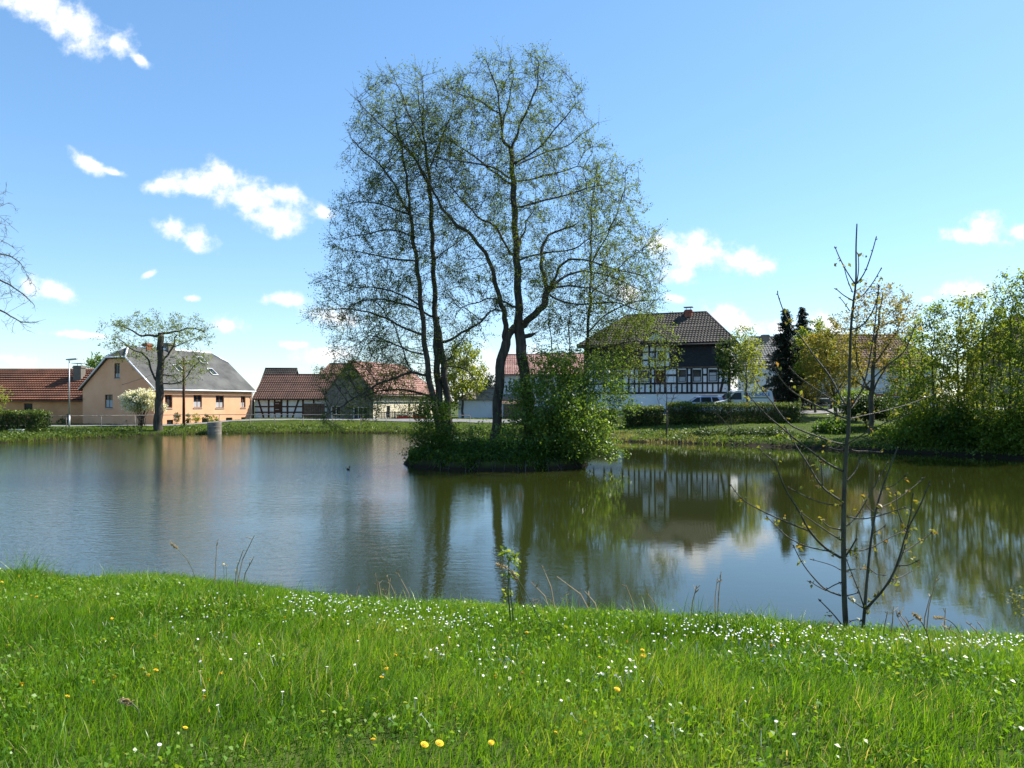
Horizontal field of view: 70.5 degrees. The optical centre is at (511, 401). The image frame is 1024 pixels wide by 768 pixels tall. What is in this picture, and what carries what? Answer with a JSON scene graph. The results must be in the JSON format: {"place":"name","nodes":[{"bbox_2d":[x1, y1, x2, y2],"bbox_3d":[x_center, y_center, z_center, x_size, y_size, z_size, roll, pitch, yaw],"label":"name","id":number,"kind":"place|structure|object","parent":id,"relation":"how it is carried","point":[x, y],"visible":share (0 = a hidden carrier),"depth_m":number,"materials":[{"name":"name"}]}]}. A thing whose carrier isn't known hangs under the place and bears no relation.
{"place":"outdoors","nodes":[
{"label":"outdoors","id":0,"kind":"place"},
{"bbox_2d":[397,413,408,418],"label":"flower box","id":1,"kind":"object","parent":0,"point":[403,416],"visible":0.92,"depth_m":69.38,"materials":[{"name":"red plastic"}]},
{"bbox_2d":[6,407,1003,425],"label":"road","id":2,"kind":"structure","parent":0,"point":[808,411],"depth_m":63.91,"materials":[{"name":"grey asphalt"}]},
{"bbox_2d":[680,395,724,412],"bbox_3d":[14.971,0.289,57.802,4.058,1.582,1.760,0,0,8],"label":"parked car","id":3,"kind":"object","parent":2,"relation":"on","point":[707,398],"visible":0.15,"depth_m":57.03,"materials":[{"name":"silver metal"}]},
{"bbox_2d":[712,390,773,414],"bbox_3d":[17.952,0.100,57.091,4.813,1.960,2.220,0,0,-3],"label":"delivery van","id":4,"kind":"object","parent":2,"relation":"on","point":[737,396],"visible":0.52,"depth_m":56.29,"materials":[{"name":"grey metal"}]},
{"bbox_2d":[0,433,1023,635],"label":"water","id":5,"kind":"structure","parent":0,"point":[672,522],"depth_m":15.55,"materials":[{"name":"blue liquid"}]},
{"bbox_2d":[0,401,1023,767],"bbox_3d":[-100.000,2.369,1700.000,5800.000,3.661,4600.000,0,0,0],"label":"ground","id":6,"kind":"structure","parent":0,"point":[486,465],"depth_m":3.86,"materials":[{"name":"green plant"}]},
{"bbox_2d":[0,386,12,420],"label":"garden bush","id":7,"kind":"object","parent":6,"relation":"on","point":[1,396],"visible":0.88,"depth_m":56.09,"materials":[{"name":"yellow plant"}]},
{"bbox_2d":[0,184,41,333],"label":"budding tree","id":8,"kind":"object","parent":6,"relation":"on","point":[5,254],"visible":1,"depth_m":47.12,"materials":[{"name":"brown plant"}]},
{"bbox_2d":[0,408,52,430],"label":"hedge","id":9,"kind":"object","parent":6,"relation":"on","point":[36,419],"visible":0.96,"depth_m":51.01,"materials":[{"name":"green plant"}]},
{"bbox_2d":[0,363,94,423],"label":"tiled barn","id":10,"kind":"structure","parent":6,"relation":"on","point":[46,389],"depth_m":67.60,"materials":[{"name":"red tile"}]},
{"bbox_2d":[66,358,77,427],"bbox_3d":[-34.609,-0.552,57.000,0.840,5.681,0.240,0,0,0],"label":"street lamp","id":11,"kind":"object","parent":6,"relation":"on","point":[69,392],"visible":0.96,"depth_m":56.97,"materials":[{"name":"metal"}]},
{"bbox_2d":[82,351,104,367],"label":"garden tree","id":12,"kind":"object","parent":6,"relation":"on","point":[94,363],"visible":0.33,"depth_m":82.97,"materials":[{"name":"green plant"}]},
{"bbox_2d":[117,697,142,727],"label":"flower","id":13,"kind":"object","parent":6,"relation":"on","point":[126,701],"depth_m":3.57,"materials":[{"name":"plant"}]},
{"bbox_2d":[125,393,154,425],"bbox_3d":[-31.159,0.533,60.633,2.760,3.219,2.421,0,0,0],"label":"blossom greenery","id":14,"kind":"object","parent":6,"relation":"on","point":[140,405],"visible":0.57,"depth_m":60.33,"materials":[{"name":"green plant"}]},
{"bbox_2d":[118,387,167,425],"bbox_3d":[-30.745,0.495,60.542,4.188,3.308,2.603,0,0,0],"label":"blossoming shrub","id":15,"kind":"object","parent":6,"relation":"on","point":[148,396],"visible":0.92,"depth_m":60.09,"materials":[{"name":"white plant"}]},
{"bbox_2d":[122,358,187,424],"bbox_3d":[-32.068,-0.574,63.117,13.832,5.916,0.938,0,0,35],"label":"telegraph pole","id":16,"kind":"object","parent":6,"relation":"on","point":[183,401],"visible":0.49,"depth_m":59.14,"materials":[{"name":"brown wood"}]},
{"bbox_2d":[90,308,222,430],"bbox_3d":[-27.787,-2.466,56.646,9.170,9.899,6.508,0,0,0],"label":"pollard tree","id":17,"kind":"object","parent":6,"relation":"on","point":[158,406],"visible":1,"depth_m":56.36,"materials":[{"name":"green plant"}]},
{"bbox_2d":[78,343,255,424],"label":"peach house","id":18,"kind":"structure","parent":6,"relation":"on","point":[226,387],"depth_m":66.16,"materials":[{"name":"beige paint"}]},
{"bbox_2d":[104,395,112,408],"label":"window","id":19,"kind":"structure","parent":18,"relation":"in","point":[109,398],"depth_m":65.22,"materials":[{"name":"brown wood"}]},
{"bbox_2d":[113,363,119,378],"bbox_3d":[-35.240,-2.693,64.765,0.820,1.407,0.210,0,0,23],"label":"window","id":20,"kind":"structure","parent":18,"relation":"in","point":[117,368],"depth_m":64.85,"materials":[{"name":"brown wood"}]},
{"bbox_2d":[165,395,172,408],"bbox_3d":[-30.549,0.032,64.452,0.210,1.257,0.920,0,0,23],"label":"window","id":21,"kind":"structure","parent":18,"relation":"in","point":[168,398],"depth_m":64.55,"materials":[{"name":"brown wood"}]},
{"bbox_2d":[194,395,200,407],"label":"window","id":22,"kind":"structure","parent":18,"relation":"in","point":[197,398],"depth_m":67.58,"materials":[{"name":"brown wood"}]},
{"bbox_2d":[215,396,224,408],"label":"window","id":23,"kind":"structure","parent":18,"relation":"in","point":[219,399],"depth_m":70.09,"materials":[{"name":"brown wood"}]},
{"bbox_2d":[241,396,244,407],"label":"window","id":24,"kind":"structure","parent":18,"relation":"in","point":[242,397],"depth_m":72.96,"materials":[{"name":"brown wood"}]},
{"bbox_2d":[173,412,180,423],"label":"shrub","id":25,"kind":"object","parent":6,"relation":"on","point":[176,420],"visible":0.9,"depth_m":63.87,"materials":[{"name":"green plant"}]},
{"bbox_2d":[207,422,221,433],"bbox_3d":[-23.561,2.410,57.400,1.094,1.480,1.094,0,0,0],"label":"concrete shaft","id":26,"kind":"object","parent":6,"relation":"on","point":[214,427],"visible":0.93,"depth_m":56.98,"materials":[{"name":"concrete"}]},
{"bbox_2d":[66,414,469,429],"bbox_3d":[-19.830,1.786,59.489,32.258,1.437,5.859,0,0,-12],"label":"handrail fence","id":27,"kind":"object","parent":6,"relation":"on","point":[235,414],"visible":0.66,"depth_m":61.40,"materials":[{"name":"grey metal"}]},
{"bbox_2d":[261,368,298,379],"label":"slate roofed shed","id":28,"kind":"structure","parent":6,"relation":"on","point":[280,370],"depth_m":90.17,"materials":[{"name":"tile"}]},
{"bbox_2d":[252,374,336,417],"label":"timbered barn","id":29,"kind":"structure","parent":6,"relation":"on","point":[282,394],"depth_m":74.40,"materials":[{"name":"tile"}]},
{"bbox_2d":[304,404,324,417],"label":"gate door","id":30,"kind":"structure","parent":29,"relation":"in","point":[308,408],"depth_m":74.33,"materials":[{"name":"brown wood"}]},
{"bbox_2d":[319,363,343,373],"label":"dark roofed house","id":31,"kind":"structure","parent":6,"relation":"on","point":[336,368],"depth_m":85.39,"materials":[{"name":"brown tile"}]},
{"bbox_2d":[323,361,435,418],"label":"cream house","id":32,"kind":"structure","parent":6,"relation":"on","point":[398,399],"depth_m":71.42,"materials":[{"name":"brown wood"}]},
{"bbox_2d":[331,406,339,418],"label":"door","id":33,"kind":"structure","parent":32,"relation":"in","point":[332,406],"depth_m":71.31,"materials":[{"name":"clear glass"}]},
{"bbox_2d":[354,407,366,418],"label":"garage door","id":34,"kind":"structure","parent":32,"relation":"in","point":[355,416],"depth_m":70.24,"materials":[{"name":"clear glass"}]},
{"bbox_2d":[296,85,473,440],"bbox_3d":[-5.078,-5.057,29.558,6.684,14.986,5.748,0,0,-26],"label":"alder tree","id":35,"kind":"object","parent":6,"relation":"on","point":[428,376],"visible":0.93,"depth_m":29.23,"materials":[{"name":"green plant"}]},
{"bbox_2d":[376,411,415,418],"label":"picket fence","id":36,"kind":"object","parent":6,"relation":"on","point":[387,412],"visible":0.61,"depth_m":70.08,"materials":[{"name":"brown wood"}]},
{"bbox_2d":[322,54,505,436],"bbox_3d":[-4.147,-6.066,30.352,6.237,17.373,6.369,0,0,-39],"label":"alder tree","id":37,"kind":"object","parent":6,"relation":"on","point":[439,351],"visible":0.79,"depth_m":29.98,"materials":[{"name":"green plant"}]},
{"bbox_2d":[396,392,497,463],"bbox_3d":[-2.568,1.064,29.387,4.259,2.882,3.613,0,0,0],"label":"elder bush","id":38,"kind":"object","parent":6,"relation":"on","point":[430,437],"visible":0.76,"depth_m":28.91,"materials":[{"name":"green plant"}]},
{"bbox_2d":[434,338,489,417],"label":"yellow green tree","id":39,"kind":"object","parent":6,"relation":"on","point":[453,379],"visible":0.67,"depth_m":72.34,"materials":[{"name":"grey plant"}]},
{"bbox_2d":[469,372,494,390],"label":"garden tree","id":40,"kind":"object","parent":6,"relation":"on","point":[490,380],"visible":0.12,"depth_m":77.65,"materials":[{"name":"green plant"}]},
{"bbox_2d":[456,387,519,417],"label":"garage","id":41,"kind":"structure","parent":6,"relation":"on","point":[480,408],"depth_m":73.00,"materials":[{"name":"concrete"}]},
{"bbox_2d":[408,434,584,469],"bbox_3d":[-0.628,1.992,30.102,7.334,1.256,6.432,0,0,0],"label":"island ground cover","id":42,"kind":"object","parent":6,"relation":"on","point":[494,452],"visible":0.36,"depth_m":27.73,"materials":[{"name":"green plant"}]},
{"bbox_2d":[407,448,585,470],"bbox_3d":[-0.608,2.274,30.008,7.840,1.087,6.608,0,0,0],"label":"island sedge","id":43,"kind":"object","parent":6,"relation":"on","point":[462,466],"visible":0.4,"depth_m":27.48,"materials":[{"name":"green plant"}]},
{"bbox_2d":[425,455,585,471],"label":"exposed roots","id":44,"kind":"object","parent":6,"relation":"on","point":[448,468],"visible":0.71,"depth_m":27.27,"materials":[{"name":"brown wood"}]},
{"bbox_2d":[501,568,513,621],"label":"young shoot","id":45,"kind":"object","parent":6,"relation":"on","point":[505,594],"visible":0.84,"depth_m":5.94,"materials":[{"name":"green plant"}]},
{"bbox_2d":[497,546,520,626],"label":"young shoot","id":46,"kind":"object","parent":6,"relation":"on","point":[503,553],"visible":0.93,"depth_m":5.89,"materials":[{"name":"green plant"}]},
{"bbox_2d":[0,567,1023,767],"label":"clover","id":47,"kind":"object","parent":6,"relation":"on","point":[635,722],"visible":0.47,"depth_m":4.46,"materials":[{"name":"green plant"}]},
{"bbox_2d":[0,416,1023,457],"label":"bank grass","id":48,"kind":"structure","parent":6,"relation":"on","point":[382,429],"depth_m":50.27,"materials":[{"name":"green plant"}]},
{"bbox_2d":[25,406,1007,428],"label":"verge grass","id":49,"kind":"structure","parent":6,"relation":"on","point":[320,420],"depth_m":64.06,"materials":[{"name":"green plant"}]},
{"bbox_2d":[14,584,1022,645],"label":"daisy carpet","id":50,"kind":"object","parent":6,"relation":"on","point":[731,630],"visible":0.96,"depth_m":5.39,"materials":[{"name":"white plant"}]},
{"bbox_2d":[502,399,535,418],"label":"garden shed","id":51,"kind":"structure","parent":6,"relation":"on","point":[506,408],"depth_m":69.50,"materials":[{"name":"grey wood"}]},
{"bbox_2d":[510,571,532,629],"bbox_3d":[0.072,1.558,5.614,0.199,0.500,0.038,0,0,0],"label":"grass ear","id":52,"kind":"object","parent":6,"relation":"on","point":[516,579],"depth_m":5.62,"materials":[{"name":"plant"}]},
{"bbox_2d":[496,563,547,634],"bbox_3d":[0.073,1.520,5.589,0.408,0.565,0.045,0,0,0],"label":"grass ear","id":53,"kind":"object","parent":6,"relation":"on","point":[501,565],"depth_m":5.59,"materials":[{"name":"plant"}]},
{"bbox_2d":[386,36,671,443],"bbox_3d":[0.769,-6.126,29.986,11.856,17.814,7.288,0,0,0],"label":"alder tree","id":54,"kind":"object","parent":6,"relation":"on","point":[519,325],"visible":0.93,"depth_m":29.52,"materials":[{"name":"green plant"}]},
{"bbox_2d":[503,354,583,414],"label":"white house","id":55,"kind":"structure","parent":6,"relation":"on","point":[511,361],"depth_m":75.01,"materials":[{"name":"white paint"}]},
{"bbox_2d":[525,265,591,406],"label":"alder tree","id":56,"kind":"object","parent":6,"relation":"on","point":[557,330],"visible":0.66,"depth_m":30.93,"materials":[{"name":"green plant"}]},
{"bbox_2d":[478,340,644,464],"bbox_3d":[2.062,0.009,29.144,6.792,4.985,4.278,0,0,0],"label":"elder bush","id":57,"kind":"object","parent":6,"relation":"on","point":[557,435],"visible":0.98,"depth_m":28.62,"materials":[{"name":"green plant"}]},
{"bbox_2d":[215,535,987,640],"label":"dry stalks","id":58,"kind":"object","parent":6,"relation":"on","point":[899,613],"visible":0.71,"depth_m":6.35,"materials":[{"name":"plant"}]},
{"bbox_2d":[585,408,618,424],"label":"hedge","id":59,"kind":"object","parent":6,"relation":"on","point":[615,422],"visible":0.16,"depth_m":54.14,"materials":[{"name":"green plant"}]},
{"bbox_2d":[563,150,686,441],"bbox_3d":[4.860,-4.231,31.618,5.431,13.405,4.857,0,0,0],"label":"alder tree","id":60,"kind":"object","parent":6,"relation":"on","point":[601,334],"visible":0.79,"depth_m":31.14,"materials":[{"name":"green plant"}]},
{"bbox_2d":[622,403,644,427],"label":"hedge","id":61,"kind":"object","parent":6,"relation":"on","point":[633,421],"visible":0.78,"depth_m":52.10,"materials":[{"name":"green plant"}]},
{"bbox_2d":[641,404,667,425],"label":"hedge","id":62,"kind":"object","parent":6,"relation":"on","point":[655,418],"visible":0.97,"depth_m":51.66,"materials":[{"name":"green plant"}]},
{"bbox_2d":[577,306,742,410],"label":"half timbered house","id":63,"kind":"structure","parent":6,"relation":"on","point":[699,332],"depth_m":61.94,"materials":[{"name":"white paint"}]},
{"bbox_2d":[640,370,648,381],"bbox_3d":[11.501,-2.154,62.654,0.793,1.008,0.065,0,0,21],"label":"window","id":64,"kind":"structure","parent":63,"relation":"in","point":[647,374],"depth_m":62.61,"materials":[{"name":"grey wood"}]},
{"bbox_2d":[678,370,685,381],"bbox_3d":[14.447,-2.154,61.524,0.639,1.008,0.065,0,0,21],"label":"window","id":65,"kind":"structure","parent":63,"relation":"in","point":[682,373],"depth_m":61.52,"materials":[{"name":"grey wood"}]},
{"bbox_2d":[693,370,700,381],"bbox_3d":[15.597,-2.154,61.082,0.691,1.008,0.065,0,0,21],"label":"window","id":66,"kind":"structure","parent":63,"relation":"in","point":[696,373],"depth_m":61.07,"materials":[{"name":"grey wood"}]},
{"bbox_2d":[709,369,716,381],"bbox_3d":[16.802,-2.154,60.618,0.681,1.008,0.065,0,0,21],"label":"window","id":67,"kind":"structure","parent":63,"relation":"in","point":[712,372],"depth_m":60.61,"materials":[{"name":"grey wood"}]},
{"bbox_2d":[656,370,676,436],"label":"bare sapling","id":68,"kind":"object","parent":6,"relation":"on","point":[666,400],"visible":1,"depth_m":46.38,"materials":[{"name":"green plant"}]},
{"bbox_2d":[665,400,693,424],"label":"hedge","id":69,"kind":"object","parent":6,"relation":"on","point":[677,413],"visible":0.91,"depth_m":51.31,"materials":[{"name":"green plant"}]},
{"bbox_2d":[687,425,725,437],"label":"bank shrub","id":70,"kind":"object","parent":6,"relation":"on","point":[704,432],"visible":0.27,"depth_m":46.13,"materials":[{"name":"green plant"}]},
{"bbox_2d":[718,398,741,434],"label":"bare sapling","id":71,"kind":"object","parent":6,"relation":"on","point":[726,423],"visible":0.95,"depth_m":44.97,"materials":[{"name":"green plant"}]},
{"bbox_2d":[714,334,746,411],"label":"young maple","id":72,"kind":"object","parent":6,"relation":"on","point":[721,357],"visible":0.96,"depth_m":52.78,"materials":[{"name":"green plant"}]},
{"bbox_2d":[720,423,758,436],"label":"bank shrub","id":73,"kind":"object","parent":6,"relation":"on","point":[736,432],"visible":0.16,"depth_m":44.88,"materials":[{"name":"green plant"}]},
{"bbox_2d":[688,400,803,423],"bbox_3d":[16.444,0.829,51.246,8.136,1.831,2.000,0,0,0],"label":"hedge","id":74,"kind":"object","parent":6,"relation":"on","point":[791,411],"visible":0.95,"depth_m":50.76,"materials":[{"name":"green plant"}]},
{"bbox_2d":[724,323,767,411],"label":"young maple","id":75,"kind":"object","parent":6,"relation":"on","point":[752,366],"visible":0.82,"depth_m":53.63,"materials":[{"name":"green plant"}]},
{"bbox_2d":[746,426,794,436],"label":"bank shrub","id":76,"kind":"object","parent":6,"relation":"on","point":[774,430],"visible":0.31,"depth_m":43.96,"materials":[{"name":"green plant"}]},
{"bbox_2d":[738,335,817,399],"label":"grey roofed house","id":77,"kind":"structure","parent":6,"relation":"on","point":[767,340],"depth_m":75.99,"materials":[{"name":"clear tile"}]},
{"bbox_2d":[757,308,817,408],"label":"spruce","id":78,"kind":"object","parent":6,"relation":"on","point":[782,354],"visible":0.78,"depth_m":59.54,"materials":[{"name":"green plant"}]},
{"bbox_2d":[773,307,830,408],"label":"spruce","id":79,"kind":"object","parent":6,"relation":"on","point":[801,317],"visible":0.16,"depth_m":61.73,"materials":[{"name":"green plant"}]},
{"bbox_2d":[790,316,841,412],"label":"green tree","id":80,"kind":"object","parent":6,"relation":"on","point":[819,323],"visible":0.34,"depth_m":57.85,"materials":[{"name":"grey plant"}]},
{"bbox_2d":[808,398,832,409],"bbox_3d":[26.097,0.231,60.838,1.830,1.026,3.180,0,0,7],"label":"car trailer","id":81,"kind":"object","parent":6,"relation":"on","point":[828,400],"visible":0.54,"depth_m":60.54,"materials":[{"name":"metal"}]},
{"bbox_2d":[794,311,870,416],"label":"amber maple","id":82,"kind":"object","parent":6,"relation":"on","point":[828,363],"visible":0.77,"depth_m":54.70,"materials":[{"name":"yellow plant"}]},
{"bbox_2d":[806,411,858,433],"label":"bank shrub","id":83,"kind":"object","parent":6,"relation":"on","point":[830,425],"visible":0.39,"depth_m":43.99,"materials":[{"name":"green plant"}]},
{"bbox_2d":[728,224,942,627],"bbox_3d":[2.937,0.401,6.262,2.150,3.868,1.091,0,0,0],"label":"sapling","id":84,"kind":"object","parent":6,"relation":"on","point":[843,582],"visible":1,"depth_m":6.25,"materials":[{"name":"brown plant"}]},
{"bbox_2d":[829,387,874,420],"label":"bank shrub","id":85,"kind":"object","parent":6,"relation":"on","point":[852,393],"visible":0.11,"depth_m":51.79,"materials":[{"name":"green plant"}]},
{"bbox_2d":[833,390,900,426],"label":"bank shrub","id":86,"kind":"object","parent":6,"relation":"on","point":[861,404],"visible":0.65,"depth_m":44.32,"materials":[{"name":"green plant"}]},
{"bbox_2d":[816,334,936,405],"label":"brown roofed house","id":87,"kind":"structure","parent":6,"relation":"on","point":[880,384],"depth_m":76.08,"materials":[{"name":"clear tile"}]},
{"bbox_2d":[832,277,938,433],"bbox_3d":[21.572,-2.564,41.877,5.483,9.331,4.387,0,0,27],"label":"tall maple","id":88,"kind":"object","parent":6,"relation":"on","point":[898,308],"visible":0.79,"depth_m":41.88,"materials":[{"name":"green plant"}]},
{"bbox_2d":[868,423,903,440],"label":"bank shrub","id":89,"kind":"object","parent":6,"relation":"on","point":[882,431],"visible":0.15,"depth_m":39.93,"materials":[{"name":"green plant"}]},
{"bbox_2d":[846,447,936,628],"bbox_3d":[3.313,1.376,6.380,0.732,1.933,0.850,0,0,19],"label":"sapling","id":90,"kind":"object","parent":6,"relation":"on","point":[866,607],"visible":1,"depth_m":6.25,"materials":[{"name":"brown plant"}]},
{"bbox_2d":[878,325,941,426],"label":"tree","id":91,"kind":"object","parent":6,"relation":"on","point":[900,371],"visible":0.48,"depth_m":39.52,"materials":[{"name":"green plant"}]},
{"bbox_2d":[885,405,956,450],"bbox_3d":[21.195,1.720,37.505,3.690,3.088,3.543,0,0,0],"label":"bank shrub","id":92,"kind":"object","parent":6,"relation":"on","point":[911,431],"visible":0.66,"depth_m":37.04,"materials":[{"name":"green plant"}]},
{"bbox_2d":[912,612,930,653],"bbox_3d":[2.768,1.595,4.890,0.141,0.356,0.040,0,0,0],"label":"grass ear","id":93,"kind":"object","parent":6,"relation":"on","point":[916,615],"depth_m":4.89,"materials":[{"name":"plant"}]},
{"bbox_2d":[897,294,966,424],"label":"tree","id":94,"kind":"object","parent":6,"relation":"on","point":[926,379],"visible":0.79,"depth_m":37.26,"materials":[{"name":"green plant"}]},
{"bbox_2d":[933,616,963,640],"bbox_3d":[3.446,1.820,5.701,0.279,0.274,0.045,0,0,0],"label":"grass ear","id":95,"kind":"object","parent":6,"relation":"on","point":[937,617],"depth_m":5.70,"materials":[{"name":"plant"}]},
{"bbox_2d":[921,397,983,449],"bbox_3d":[22.302,1.375,35.847,3.534,3.173,3.308,0,0,0],"label":"bank shrub","id":96,"kind":"object","parent":6,"relation":"on","point":[952,437],"visible":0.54,"depth_m":35.60,"materials":[{"name":"green plant"}]},
{"bbox_2d":[919,295,994,424],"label":"tree","id":97,"kind":"object","parent":6,"relation":"on","point":[959,320],"visible":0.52,"depth_m":36.66,"materials":[{"name":"green plant"}]},
{"bbox_2d":[944,288,1020,424],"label":"tree","id":98,"kind":"object","parent":6,"relation":"on","point":[970,356],"visible":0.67,"depth_m":35.41,"materials":[{"name":"green plant"}]},
{"bbox_2d":[961,403,1019,454],"bbox_3d":[23.043,1.526,34.587,3.182,2.950,3.330,0,0,0],"label":"bank shrub","id":99,"kind":"object","parent":6,"relation":"on","point":[983,427],"visible":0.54,"depth_m":33.97,"materials":[{"name":"green plant"}]},
{"bbox_2d":[960,317,1023,405],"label":"brown house","id":100,"kind":"structure","parent":6,"relation":"on","point":[1007,375],"depth_m":73.77,"materials":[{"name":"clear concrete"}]},
{"bbox_2d":[969,266,1023,432],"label":"tree","id":101,"kind":"object","parent":6,"relation":"on","point":[1015,375],"visible":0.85,"depth_m":33.94,"materials":[{"name":"green plant"}]},
{"bbox_2d":[988,402,1023,456],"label":"bank shrub","id":102,"kind":"object","parent":6,"relation":"on","point":[1019,435],"visible":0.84,"depth_m":33.01,"materials":[{"name":"green plant"}]},
{"bbox_2d":[991,266,1023,423],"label":"tree","id":103,"kind":"object","parent":6,"relation":"on","point":[1013,393],"visible":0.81,"depth_m":33.20,"materials":[{"name":"green plant"}]},
{"bbox_2d":[1001,586,1023,616],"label":"leafy shoot","id":104,"kind":"object","parent":6,"relation":"on","point":[1022,597],"visible":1,"depth_m":6.91,"materials":[{"name":"green plant"}]},
{"bbox_2d":[0,0,1023,401],"label":"sky","id":105,"kind":"structure","parent":0,"point":[180,156],"materials":[{"name":"blue"}]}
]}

